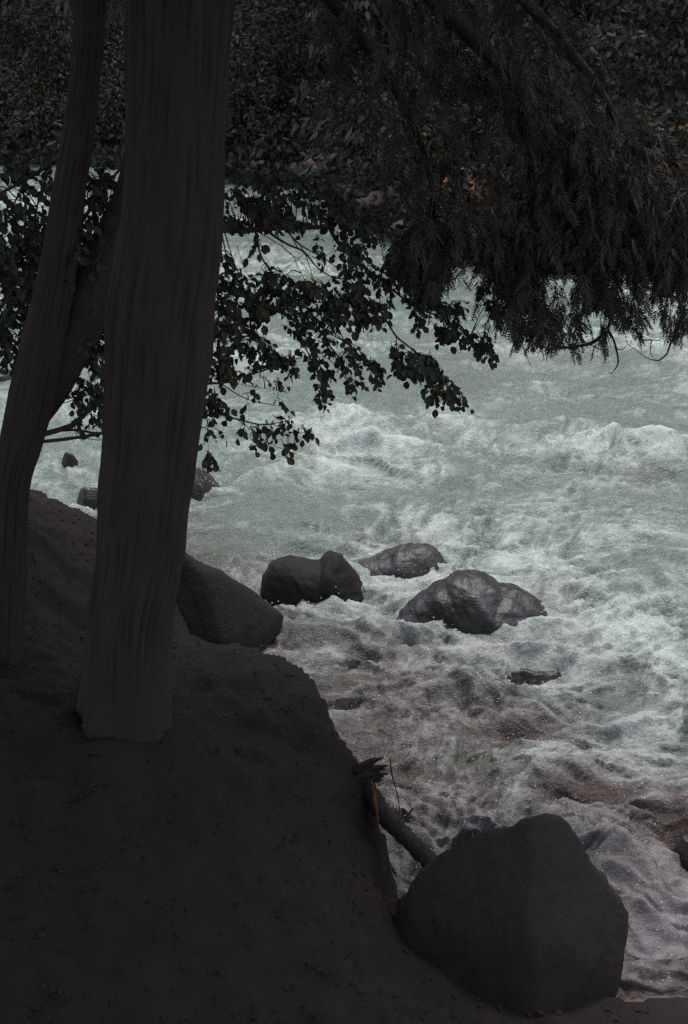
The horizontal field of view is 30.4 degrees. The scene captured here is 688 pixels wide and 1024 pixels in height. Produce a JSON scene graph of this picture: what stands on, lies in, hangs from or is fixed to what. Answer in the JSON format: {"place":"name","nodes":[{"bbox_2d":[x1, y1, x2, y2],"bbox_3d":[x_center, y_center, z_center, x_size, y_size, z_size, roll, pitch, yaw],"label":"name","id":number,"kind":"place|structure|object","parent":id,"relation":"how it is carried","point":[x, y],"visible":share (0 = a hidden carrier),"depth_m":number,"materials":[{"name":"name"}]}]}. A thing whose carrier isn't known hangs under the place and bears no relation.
{"place":"outdoors","nodes":[
{"label":"outdoors","id":0,"kind":"place"},
{"bbox_2d":[0,164,687,1001],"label":"river water","id":1,"kind":"structure","parent":0,"point":[256,514],"depth_m":11.53,"materials":[{"name":"white liquid"}]},
{"bbox_2d":[0,369,11,381],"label":"gravel point","id":2,"kind":"structure","parent":1,"relation":"in","point":[4,377],"depth_m":16.26,"materials":[{"name":"grey gravel"}]},
{"bbox_2d":[62,452,77,467],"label":"river boulder","id":3,"kind":"object","parent":1,"relation":"in","point":[69,459],"visible":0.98,"depth_m":13.42,"materials":[{"name":"grey stone"}]},
{"bbox_2d":[77,487,97,508],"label":"river boulder","id":4,"kind":"object","parent":1,"relation":"in","point":[87,496],"visible":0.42,"depth_m":12.38,"materials":[{"name":"grey stone"}]},
{"bbox_2d":[191,467,219,500],"bbox_3d":[-1.435,-0.158,12.752,0.424,0.575,0.493,0,22,0],"label":"river boulder","id":5,"kind":"object","parent":1,"relation":"in","point":[203,485],"visible":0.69,"depth_m":12.61,"materials":[{"name":"grey stone"}]},
{"bbox_2d":[260,550,363,605],"bbox_3d":[-0.243,0.663,10.578,0.964,0.670,0.610,0,22,0],"label":"river boulder","id":6,"kind":"object","parent":1,"relation":"in","point":[291,580],"visible":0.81,"depth_m":10.36,"materials":[{"name":"grey stone"}]},
{"bbox_2d":[0,257,687,981],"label":"water spray","id":7,"kind":"object","parent":1,"relation":"on","point":[456,629],"visible":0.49,"depth_m":10.55,"materials":[{"name":"white liquid"}]},
{"bbox_2d":[357,542,447,578],"bbox_3d":[0.446,0.523,11.306,1.158,0.499,0.581,0,22,0],"label":"river boulder","id":8,"kind":"object","parent":1,"relation":"in","point":[407,559],"visible":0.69,"depth_m":11.11,"materials":[{"name":"grey stone"}]},
{"bbox_2d":[396,569,546,634],"bbox_3d":[1.031,0.825,10.069,1.382,0.743,0.815,0,22,0],"label":"river boulder","id":9,"kind":"object","parent":1,"relation":"in","point":[467,601],"visible":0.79,"depth_m":9.80,"materials":[{"name":"grey stone"}]},
{"bbox_2d":[507,668,561,685],"bbox_3d":[1.330,1.304,9.398,0.750,0.397,0.388,-6,23,-15],"label":"river boulder","id":10,"kind":"object","parent":1,"relation":"in","point":[522,676],"visible":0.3,"depth_m":9.23,"materials":[{"name":"grey stone"}]},
{"bbox_2d":[671,834,687,869],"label":"river boulder","id":11,"kind":"object","parent":1,"relation":"in","point":[680,849],"visible":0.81,"depth_m":7.28,"materials":[{"name":"grey stone"}]},
{"bbox_2d":[0,489,687,1023],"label":"bank","id":12,"kind":"structure","parent":0,"point":[178,861],"depth_m":5.55,"materials":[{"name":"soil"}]},
{"bbox_2d":[176,552,283,650],"bbox_3d":[-1.054,0.824,9.611,1.184,1.096,0.896,0,22,0],"label":"shore outcrop","id":13,"kind":"object","parent":12,"relation":"on","point":[217,606],"visible":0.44,"depth_m":9.40,"materials":[{"name":"grey stone"}]},
{"bbox_2d":[0,0,511,665],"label":"broadleaf tree","id":14,"kind":"object","parent":12,"relation":"on","point":[56,348],"visible":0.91,"depth_m":6.17,"materials":[{"name":"green plant"}]},
{"bbox_2d":[351,889,393,900],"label":"bare twig","id":15,"kind":"object","parent":12,"relation":"on","point":[371,894],"visible":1,"depth_m":5.81,"materials":[{"name":"brown wood"}]},
{"bbox_2d":[370,780,380,844],"bbox_3d":[0.165,1.529,6.465,0.026,0.287,0.175,-7,23,-17],"label":"split wood","id":16,"kind":"object","parent":12,"relation":"on","point":[374,799],"visible":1,"depth_m":6.46,"materials":[{"name":"brown wood"}]},
{"bbox_2d":[76,0,687,741],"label":"conifer tree","id":17,"kind":"object","parent":12,"relation":"on","point":[598,214],"visible":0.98,"depth_m":5.69,"materials":[{"name":"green plant"}]},
{"bbox_2d":[353,756,436,867],"bbox_3d":[0.278,1.594,6.431,0.113,0.337,0.930,-14,26,-31],"label":"fallen log","id":18,"kind":"object","parent":12,"relation":"on","point":[389,824],"visible":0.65,"depth_m":6.40,"materials":[{"name":"brown wood"}]},
{"bbox_2d":[352,757,388,783],"bbox_3d":[0.103,1.380,6.615,0.234,0.256,0.119,14,26,31],"label":"broken root","id":19,"kind":"object","parent":18,"relation":"attached to","point":[365,771],"visible":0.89,"depth_m":6.59,"materials":[{"name":"brown wood"}]},
{"bbox_2d":[389,812,425,850],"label":"bare twig","id":20,"kind":"object","parent":18,"relation":"on","point":[406,832],"visible":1,"depth_m":6.03,"materials":[{"name":"brown plant"}]},
{"bbox_2d":[394,813,628,1015],"bbox_3d":[0.778,2.135,6.133,1.197,1.472,0.919,0,22,0],"label":"black boulder","id":21,"kind":"object","parent":12,"relation":"on","point":[526,915],"visible":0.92,"depth_m":5.88,"materials":[{"name":"grey stone"}]},
{"bbox_2d":[0,0,687,271],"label":"bank","id":22,"kind":"structure","parent":0,"point":[590,10],"depth_m":34.79,"materials":[{"name":"soil"}]},
{"bbox_2d":[0,65,40,129],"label":"riverside shrub","id":23,"kind":"object","parent":22,"relation":"on","point":[6,84],"visible":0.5,"depth_m":37.94,"materials":[{"name":"green plant"}]},
{"bbox_2d":[0,0,40,44],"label":"riverside shrub","id":24,"kind":"object","parent":22,"relation":"on","point":[2,3],"visible":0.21,"depth_m":40.72,"materials":[{"name":"green plant"}]},
{"bbox_2d":[0,13,42,86],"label":"riverside shrub","id":25,"kind":"object","parent":22,"relation":"on","point":[3,35],"visible":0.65,"depth_m":39.58,"materials":[{"name":"green plant"}]},
{"bbox_2d":[0,84,65,138],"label":"riverside shrub","id":26,"kind":"object","parent":22,"relation":"on","point":[30,114],"visible":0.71,"depth_m":37.44,"materials":[{"name":"green plant"}]},
{"bbox_2d":[0,37,68,123],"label":"riverside shrub","id":27,"kind":"object","parent":22,"relation":"on","point":[30,70],"visible":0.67,"depth_m":38.29,"materials":[{"name":"green plant"}]},
{"bbox_2d":[0,0,122,89],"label":"riverside shrub","id":28,"kind":"object","parent":22,"relation":"on","point":[31,21],"visible":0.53,"depth_m":38.70,"materials":[{"name":"green plant"}]},
{"bbox_2d":[0,0,124,93],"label":"pine tree","id":29,"kind":"object","parent":22,"relation":"on","point":[67,8],"visible":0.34,"depth_m":39.18,"materials":[{"name":"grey plant"}]},
{"bbox_2d":[11,19,123,122],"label":"riverside shrub","id":30,"kind":"object","parent":22,"relation":"on","point":[109,53],"visible":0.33,"depth_m":38.49,"materials":[{"name":"green plant"}]},
{"bbox_2d":[32,83,124,137],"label":"riverside shrub","id":31,"kind":"object","parent":22,"relation":"on","point":[103,116],"visible":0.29,"depth_m":37.41,"materials":[{"name":"green plant"}]},
{"bbox_2d":[55,60,124,122],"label":"riverside shrub","id":32,"kind":"object","parent":22,"relation":"on","point":[106,94],"visible":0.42,"depth_m":37.40,"materials":[{"name":"green plant"}]},
{"bbox_2d":[117,0,269,88],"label":"pine tree","id":33,"kind":"object","parent":22,"relation":"on","point":[121,76],"visible":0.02,"depth_m":37.81,"materials":[{"name":"green plant"}]},
{"bbox_2d":[109,0,290,84],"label":"riverside shrub","id":34,"kind":"object","parent":22,"relation":"on","point":[244,19],"visible":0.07,"depth_m":37.07,"materials":[{"name":"green plant"}]},
{"bbox_2d":[235,1,273,27],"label":"pine tree","id":35,"kind":"object","parent":22,"relation":"on","point":[238,4],"depth_m":39.93,"materials":[{"name":"green plant"}]},
{"bbox_2d":[228,37,307,124],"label":"riverside shrub","id":36,"kind":"object","parent":22,"relation":"on","point":[230,78],"visible":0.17,"depth_m":34.56,"materials":[{"name":"green plant"}]},
{"bbox_2d":[227,70,309,146],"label":"riverside shrub","id":37,"kind":"object","parent":22,"relation":"on","point":[270,120],"visible":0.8,"depth_m":34.19,"materials":[{"name":"green plant"}]},
{"bbox_2d":[228,1,337,112],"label":"riverside shrub","id":38,"kind":"object","parent":22,"relation":"on","point":[254,38],"visible":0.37,"depth_m":34.70,"materials":[{"name":"green plant"}]},
{"bbox_2d":[241,0,333,44],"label":"riverside shrub","id":39,"kind":"object","parent":22,"relation":"on","point":[276,10],"visible":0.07,"depth_m":38.66,"materials":[{"name":"green plant"}]},
{"bbox_2d":[232,0,360,93],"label":"riverside shrub","id":40,"kind":"object","parent":22,"relation":"on","point":[263,19],"visible":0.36,"depth_m":34.90,"materials":[{"name":"green plant"}]},
{"bbox_2d":[235,0,364,67],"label":"riverside shrub","id":41,"kind":"object","parent":22,"relation":"on","point":[289,3],"visible":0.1,"depth_m":35.77,"materials":[{"name":"green plant"}]},
{"bbox_2d":[229,14,378,114],"bbox_3d":[-1.310,-12.422,35.008,4.655,2.706,3.840,0,22,0],"label":"riverside shrub","id":42,"kind":"object","parent":22,"relation":"on","point":[318,61],"visible":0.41,"depth_m":34.33,"materials":[{"name":"green plant"}]},
{"bbox_2d":[234,0,387,69],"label":"alder tree","id":43,"kind":"object","parent":22,"relation":"on","point":[301,1],"visible":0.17,"depth_m":36.34,"materials":[{"name":"green plant"}]},
{"bbox_2d":[233,0,407,79],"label":"riverside shrub","id":44,"kind":"object","parent":22,"relation":"on","point":[361,25],"visible":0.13,"depth_m":35.73,"materials":[{"name":"green plant"}]},
{"bbox_2d":[302,153,343,180],"bbox_3d":[-0.347,-8.804,33.016,1.218,1.062,1.189,17,27,35],"label":"shore rock","id":45,"kind":"object","parent":22,"relation":"on","point":[310,162],"visible":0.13,"depth_m":32.77,"materials":[{"name":"grey stone"}]},
{"bbox_2d":[259,0,417,67],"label":"pine tree","id":46,"kind":"object","parent":22,"relation":"on","point":[361,6],"visible":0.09,"depth_m":36.45,"materials":[{"name":"green plant"}]},
{"bbox_2d":[0,0,687,272],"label":"undergrowth","id":47,"kind":"object","parent":22,"relation":"on","point":[265,143],"visible":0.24,"depth_m":33.69,"materials":[{"name":"green plant"}]},
{"bbox_2d":[289,67,404,171],"bbox_3d":[0.604,-9.236,30.769,3.814,3.291,3.028,0,22,0],"label":"riverside shrub","id":48,"kind":"object","parent":22,"relation":"on","point":[353,102],"visible":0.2,"depth_m":30.25,"materials":[{"name":"green plant"}]},
{"bbox_2d":[356,190,381,211],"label":"shore rock","id":49,"kind":"object","parent":22,"relation":"on","point":[367,199],"visible":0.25,"depth_m":26.73,"materials":[{"name":"grey stone"}]},
{"bbox_2d":[323,0,436,59],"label":"pine tree","id":50,"kind":"object","parent":22,"relation":"on","point":[387,35],"visible":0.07,"depth_m":35.38,"materials":[{"name":"green plant"}]},
{"bbox_2d":[374,193,403,211],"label":"shore rock","id":51,"kind":"object","parent":22,"relation":"on","point":[379,201],"visible":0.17,"depth_m":26.45,"materials":[{"name":"grey stone"}]},
{"bbox_2d":[290,0,488,175],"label":"pine tree","id":52,"kind":"object","parent":22,"relation":"on","point":[392,62],"visible":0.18,"depth_m":30.14,"materials":[{"name":"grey plant"}]},
{"bbox_2d":[335,87,461,195],"bbox_3d":[1.248,-7.837,27.066,2.883,2.378,3.507,0,22,0],"label":"riverside shrub","id":53,"kind":"object","parent":22,"relation":"on","point":[387,125],"visible":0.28,"depth_m":26.78,"materials":[{"name":"green plant"}]},
{"bbox_2d":[387,185,413,195],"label":"shore rock","id":54,"kind":"object","parent":22,"relation":"on","point":[390,191],"visible":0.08,"depth_m":26.49,"materials":[{"name":"grey stone"}]},
{"bbox_2d":[333,49,478,156],"bbox_3d":[1.934,-10.056,31.381,4.778,3.249,4.091,0,22,0],"label":"riverside shrub","id":55,"kind":"object","parent":22,"relation":"on","point":[364,89],"visible":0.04,"depth_m":31.02,"materials":[{"name":"green plant"}]},
{"bbox_2d":[380,44,492,161],"bbox_3d":[2.429,-8.775,27.797,3.286,3.239,3.774,0,22,0],"label":"riverside shrub","id":56,"kind":"object","parent":22,"relation":"on","point":[420,85],"visible":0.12,"depth_m":27.69,"materials":[{"name":"green plant"}]},
{"bbox_2d":[446,200,473,219],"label":"shore rock","id":57,"kind":"object","parent":22,"relation":"on","point":[460,209],"visible":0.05,"depth_m":24.86,"materials":[{"name":"grey stone"}]},
{"bbox_2d":[402,129,547,220],"bbox_3d":[2.957,-6.356,24.497,3.760,2.236,2.467,3,22,7],"label":"riverside shrub","id":58,"kind":"object","parent":22,"relation":"on","point":[472,185],"visible":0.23,"depth_m":24.27,"materials":[{"name":"green plant"}]},
{"bbox_2d":[392,0,611,119],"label":"pine tree","id":59,"kind":"object","parent":22,"relation":"on","point":[455,38],"visible":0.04,"depth_m":28.26,"materials":[{"name":"green plant"}]},
{"bbox_2d":[410,17,599,152],"bbox_3d":[3.274,-8.436,25.042,3.991,2.620,3.002,-10,24,-22],"label":"riverside shrub","id":60,"kind":"object","parent":22,"relation":"on","point":[469,123],"visible":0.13,"depth_m":25.26,"materials":[{"name":"green plant"}]},
{"bbox_2d":[435,0,587,117],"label":"riverside shrub","id":61,"kind":"object","parent":22,"relation":"on","point":[525,29],"visible":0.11,"depth_m":27.18,"materials":[{"name":"green plant"}]},
{"bbox_2d":[465,0,616,59],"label":"pine tree","id":62,"kind":"object","parent":22,"relation":"on","point":[541,2],"visible":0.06,"depth_m":29.80,"materials":[{"name":"green plant"}]},
{"bbox_2d":[477,76,655,185],"bbox_3d":[4.236,-7.216,24.114,2.671,2.075,2.877,19,29,39],"label":"riverside shrub","id":63,"kind":"object","parent":22,"relation":"on","point":[610,128],"visible":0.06,"depth_m":24.01,"materials":[{"name":"green plant"}]},
{"bbox_2d":[524,0,687,117],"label":"riverside shrub","id":64,"kind":"object","parent":22,"relation":"on","point":[608,39],"visible":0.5,"depth_m":24.48,"materials":[{"name":"green plant"}]},
{"bbox_2d":[547,0,686,75],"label":"riverside shrub","id":65,"kind":"object","parent":22,"relation":"on","point":[620,11],"visible":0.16,"depth_m":26.51,"materials":[{"name":"green plant"}]},
{"bbox_2d":[596,0,652,14],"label":"pine tree","id":66,"kind":"object","parent":22,"relation":"on","point":[613,3],"visible":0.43,"depth_m":26.48,"materials":[{"name":"green plant"}]},
{"bbox_2d":[593,84,687,182],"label":"riverside shrub","id":67,"kind":"object","parent":22,"relation":"on","point":[676,121],"visible":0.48,"depth_m":23.25,"materials":[{"name":"green plant"}]},
{"bbox_2d":[606,0,687,86],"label":"riverside shrub","id":68,"kind":"object","parent":22,"relation":"on","point":[673,12],"visible":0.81,"depth_m":24.96,"materials":[{"name":"green plant"}]},
{"bbox_2d":[671,139,687,173],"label":"shore rock","id":69,"kind":"object","parent":22,"relation":"on","point":[683,162],"visible":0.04,"depth_m":24.02,"materials":[{"name":"grey stone"}]},
{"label":"bare twig","id":70,"kind":"object","parent":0,"visible":0},
{"bbox_2d":[389,758,400,820],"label":"bare twig","id":71,"kind":"object","parent":70,"relation":"attached to","point":[391,772],"visible":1,"depth_m":6.37,"materials":[{"name":"brown wood"}]}
]}

